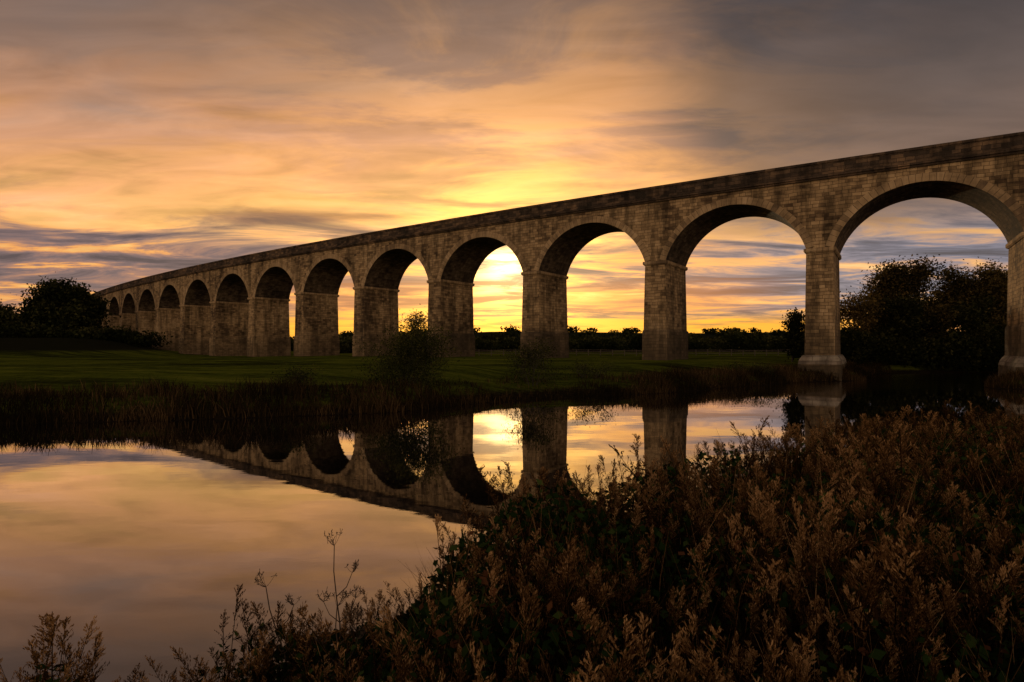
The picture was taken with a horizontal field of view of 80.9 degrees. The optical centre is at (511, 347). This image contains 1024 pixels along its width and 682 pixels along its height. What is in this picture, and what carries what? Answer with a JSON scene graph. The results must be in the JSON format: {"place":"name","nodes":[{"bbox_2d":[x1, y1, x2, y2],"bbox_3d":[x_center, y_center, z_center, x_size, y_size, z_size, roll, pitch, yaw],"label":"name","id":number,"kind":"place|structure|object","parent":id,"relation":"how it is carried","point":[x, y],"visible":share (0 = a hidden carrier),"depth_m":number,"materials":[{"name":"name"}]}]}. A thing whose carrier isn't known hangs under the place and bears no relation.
{"place":"outdoors","nodes":[
{"label":"outdoors","id":0,"kind":"place"},
{"bbox_2d":[0,372,1023,681],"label":"river water","id":1,"kind":"structure","parent":0,"point":[142,540],"depth_m":17.19,"materials":[{"name":"brown liquid"}]},
{"bbox_2d":[0,331,1023,681],"bbox_3d":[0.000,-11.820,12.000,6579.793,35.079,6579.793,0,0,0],"label":"ground","id":2,"kind":"structure","parent":0,"point":[56,363],"depth_m":53.90,"materials":[{"name":"green plant"}]},
{"bbox_2d":[0,299,19,324],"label":"broadleaf tree","id":3,"kind":"object","parent":2,"relation":"on","point":[10,307],"visible":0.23,"depth_m":190.28,"materials":[{"name":"green plant"}]},
{"bbox_2d":[0,307,30,331],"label":"broadleaf tree","id":4,"kind":"object","parent":2,"relation":"on","point":[10,315],"visible":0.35,"depth_m":185.22,"materials":[{"name":"green plant"}]},
{"bbox_2d":[7,292,55,330],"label":"broadleaf tree","id":5,"kind":"object","parent":2,"relation":"on","point":[31,314],"visible":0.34,"depth_m":186.08,"materials":[{"name":"green plant"}]},
{"bbox_2d":[15,271,114,337],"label":"broadleaf tree","id":6,"kind":"object","parent":2,"relation":"on","point":[34,290],"visible":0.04,"depth_m":185.45,"materials":[{"name":"green plant"}]},
{"bbox_2d":[26,275,104,332],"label":"broadleaf tree","id":7,"kind":"object","parent":2,"relation":"on","point":[66,307],"visible":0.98,"depth_m":180.02,"materials":[{"name":"green plant"}]},
{"bbox_2d":[49,278,120,326],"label":"broadleaf tree","id":8,"kind":"object","parent":2,"relation":"on","point":[102,303],"visible":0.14,"depth_m":195.41,"materials":[{"name":"green plant"}]},
{"bbox_2d":[254,569,308,681],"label":"dead umbel stalk","id":9,"kind":"object","parent":2,"relation":"on","point":[288,598],"visible":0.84,"depth_m":5.00,"materials":[{"name":"brown plant"}]},
{"bbox_2d":[270,363,332,389],"bbox_3d":[-14.091,2.032,39.995,3.705,1.990,3.337,0,0,30],"label":"bank shrub","id":10,"kind":"object","parent":2,"relation":"on","point":[296,376],"visible":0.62,"depth_m":39.64,"materials":[{"name":"green plant"}]},
{"bbox_2d":[315,590,364,681],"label":"dead umbel stalk","id":11,"kind":"object","parent":2,"relation":"on","point":[358,613],"visible":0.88,"depth_m":4.82,"materials":[{"name":"brown plant"}]},
{"bbox_2d":[317,529,363,678],"bbox_3d":[-1.521,2.359,5.299,0.395,1.489,0.242,0,0,0],"label":"dead umbel stalk","id":12,"kind":"object","parent":2,"relation":"on","point":[354,568],"visible":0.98,"depth_m":5.30,"materials":[{"name":"brown plant"}]},
{"bbox_2d":[347,309,464,388],"bbox_3d":[-8.134,0.065,44.712,8.215,5.971,8.252,0,0,-33],"label":"willow bush","id":13,"kind":"object","parent":2,"relation":"on","point":[410,352],"visible":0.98,"depth_m":44.03,"materials":[{"name":"green plant"}]},
{"bbox_2d":[401,304,427,336],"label":"thin autumn tree","id":14,"kind":"object","parent":2,"relation":"on","point":[415,319],"visible":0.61,"depth_m":169.38,"materials":[{"name":"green plant"}]},
{"bbox_2d":[0,315,1004,372],"bbox_3d":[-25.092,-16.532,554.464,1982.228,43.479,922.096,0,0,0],"label":"distant woodland","id":15,"kind":"object","parent":2,"relation":"on","point":[953,351],"visible":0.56,"depth_m":168.25,"materials":[{"name":"green plant"}]},
{"bbox_2d":[0,398,1023,681],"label":"dry goldenrod plants","id":16,"kind":"object","parent":2,"relation":"on","point":[886,454],"visible":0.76,"depth_m":4.57,"materials":[{"name":"brown plant"}]},
{"bbox_2d":[0,360,1023,424],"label":"bank long grass","id":17,"kind":"structure","parent":2,"relation":"on","point":[868,370],"depth_m":37.49,"materials":[{"name":"green plant"}]},
{"bbox_2d":[32,416,1023,681],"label":"bramble thicket","id":18,"kind":"object","parent":2,"relation":"on","point":[446,600],"visible":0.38,"depth_m":5.29,"materials":[{"name":"brown plant"}]},
{"bbox_2d":[500,331,564,386],"bbox_3d":[1.405,1.051,52.152,5.880,4.919,6.520,0,0,-42],"label":"willow bush","id":19,"kind":"object","parent":2,"relation":"on","point":[531,357],"visible":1,"depth_m":51.65,"materials":[{"name":"green plant"}]},
{"bbox_2d":[91,132,1023,380],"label":"stone railway viaduct","id":20,"kind":"object","parent":2,"relation":"on","point":[239,305],"visible":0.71,"depth_m":96.27,"materials":[{"name":"stone"}]},
{"bbox_2d":[127,424,1023,681],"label":"dead grass understorey","id":21,"kind":"object","parent":2,"relation":"on","point":[744,634],"visible":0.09,"depth_m":5.07,"materials":[{"name":"brown plant"}]},
{"bbox_2d":[560,356,619,378],"bbox_3d":[7.278,1.821,55.923,5.021,2.450,5.142,0,0,-43],"label":"bank shrub","id":22,"kind":"object","parent":2,"relation":"on","point":[584,370],"visible":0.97,"depth_m":55.69,"materials":[{"name":"green plant"}]},
{"bbox_2d":[475,349,789,355],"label":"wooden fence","id":23,"kind":"object","parent":2,"relation":"on","point":[636,353],"visible":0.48,"depth_m":129.18,"materials":[{"name":"brown wood"}]},
{"bbox_2d":[291,408,1023,681],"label":"dry wispy grass","id":24,"kind":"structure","parent":2,"relation":"on","point":[706,518],"depth_m":5.35,"materials":[{"name":"brown plant"}]},
{"bbox_2d":[771,307,804,361],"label":"riverside tree","id":25,"kind":"object","parent":2,"relation":"on","point":[793,340],"visible":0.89,"depth_m":85.73,"materials":[{"name":"green plant"}]},
{"bbox_2d":[840,319,880,365],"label":"riverside shrub","id":26,"kind":"object","parent":2,"relation":"on","point":[852,342],"visible":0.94,"depth_m":88.37,"materials":[{"name":"green plant"}]},
{"bbox_2d":[840,287,887,333],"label":"riverside tree","id":27,"kind":"object","parent":2,"relation":"on","point":[855,312],"visible":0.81,"depth_m":99.48,"materials":[{"name":"green plant"}]},
{"bbox_2d":[850,269,918,332],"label":"riverside tree","id":28,"kind":"object","parent":2,"relation":"on","point":[877,291],"visible":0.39,"depth_m":103.79,"materials":[{"name":"green plant"}]},
{"bbox_2d":[870,289,939,347],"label":"riverside tree","id":29,"kind":"object","parent":2,"relation":"on","point":[905,313],"visible":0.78,"depth_m":97.05,"materials":[{"name":"green plant"}]},
{"bbox_2d":[858,252,963,303],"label":"riverside tree","id":30,"kind":"object","parent":2,"relation":"on","point":[914,279],"visible":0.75,"depth_m":102.53,"materials":[{"name":"green plant"}]},
{"bbox_2d":[915,297,960,341],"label":"riverside tree","id":31,"kind":"object","parent":2,"relation":"on","point":[939,316],"visible":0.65,"depth_m":97.92,"materials":[{"name":"green plant"}]},
{"bbox_2d":[918,261,994,336],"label":"riverside tree","id":32,"kind":"object","parent":2,"relation":"on","point":[951,281],"visible":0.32,"depth_m":106.55,"materials":[{"name":"green plant"}]},
{"bbox_2d":[930,257,1007,334],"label":"riverside tree","id":33,"kind":"object","parent":2,"relation":"on","point":[994,283],"visible":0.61,"depth_m":104.33,"materials":[{"name":"green plant"}]},
{"bbox_2d":[949,292,1006,346],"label":"riverside tree","id":34,"kind":"object","parent":2,"relation":"on","point":[970,319],"visible":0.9,"depth_m":99.90,"materials":[{"name":"green plant"}]},
{"bbox_2d":[960,299,1006,346],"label":"riverside tree","id":35,"kind":"object","parent":2,"relation":"on","point":[996,313],"visible":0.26,"depth_m":100.45,"materials":[{"name":"green plant"}]},
{"bbox_2d":[0,0,1023,338],"label":"sky","id":36,"kind":"structure","parent":0,"point":[139,139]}
]}

